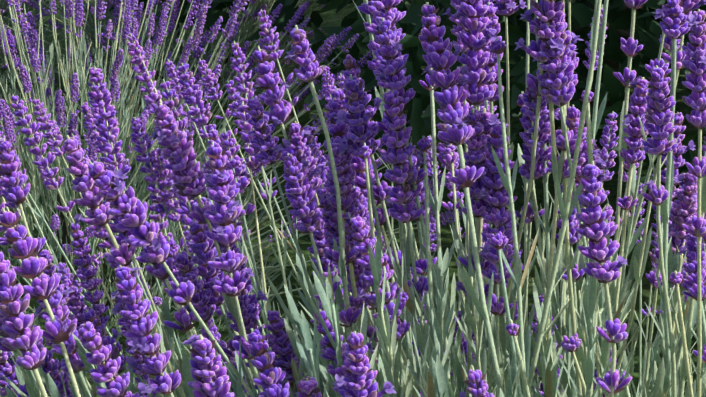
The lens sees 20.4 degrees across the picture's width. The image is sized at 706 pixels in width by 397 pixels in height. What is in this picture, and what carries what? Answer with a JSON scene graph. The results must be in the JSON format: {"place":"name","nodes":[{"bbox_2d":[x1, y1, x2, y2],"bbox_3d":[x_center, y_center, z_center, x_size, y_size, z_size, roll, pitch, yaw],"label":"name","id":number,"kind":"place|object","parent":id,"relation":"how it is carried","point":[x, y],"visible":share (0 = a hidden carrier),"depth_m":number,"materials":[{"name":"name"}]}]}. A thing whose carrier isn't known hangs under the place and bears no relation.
{"place":"outdoors","nodes":[
{"label":"outdoors","id":0,"kind":"place"},
{"bbox_2d":[0,0,705,396],"bbox_3d":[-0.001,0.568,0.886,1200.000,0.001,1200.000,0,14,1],"label":"plant","id":1,"kind":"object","parent":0,"point":[610,186],"depth_m":3.10,"materials":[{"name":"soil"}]},
{"bbox_2d":[0,0,121,95],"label":"lavender bush","id":2,"kind":"object","parent":1,"relation":"on","point":[36,14],"visible":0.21,"depth_m":4.04,"materials":[{"name":"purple plant"}]},
{"bbox_2d":[17,0,110,11],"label":"lavender bush","id":3,"kind":"object","parent":1,"relation":"on","point":[58,6],"visible":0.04,"depth_m":5.13,"materials":[{"name":"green plant"}]},
{"bbox_2d":[0,0,402,113],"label":"lavender bush","id":4,"kind":"object","parent":1,"relation":"on","point":[247,26],"visible":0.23,"depth_m":3.90,"materials":[{"name":"purple plant"}]},
{"bbox_2d":[0,0,464,360],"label":"lavender bush","id":5,"kind":"object","parent":1,"relation":"on","point":[58,222],"visible":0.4,"depth_m":2.47,"materials":[{"name":"purple plant"}]},
{"bbox_2d":[0,252,638,396],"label":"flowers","id":6,"kind":"object","parent":1,"relation":"on","point":[76,283],"visible":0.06,"depth_m":1.39,"materials":[{"name":"purple plant"}]},
{"bbox_2d":[0,0,705,396],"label":"lavender","id":7,"kind":"object","parent":1,"relation":"on","point":[480,340],"visible":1,"depth_m":0.77,"materials":[{"name":"purple plant"}]},
{"bbox_2d":[101,0,691,120],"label":"hedge shrub","id":8,"kind":"object","parent":1,"relation":"on","point":[214,13],"visible":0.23,"depth_m":3.16,"materials":[{"name":"green plant"}]},
{"bbox_2d":[303,0,705,196],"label":"hedge shrub","id":9,"kind":"object","parent":1,"relation":"on","point":[647,30],"visible":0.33,"depth_m":2.45,"materials":[{"name":"green plant"}]}
]}

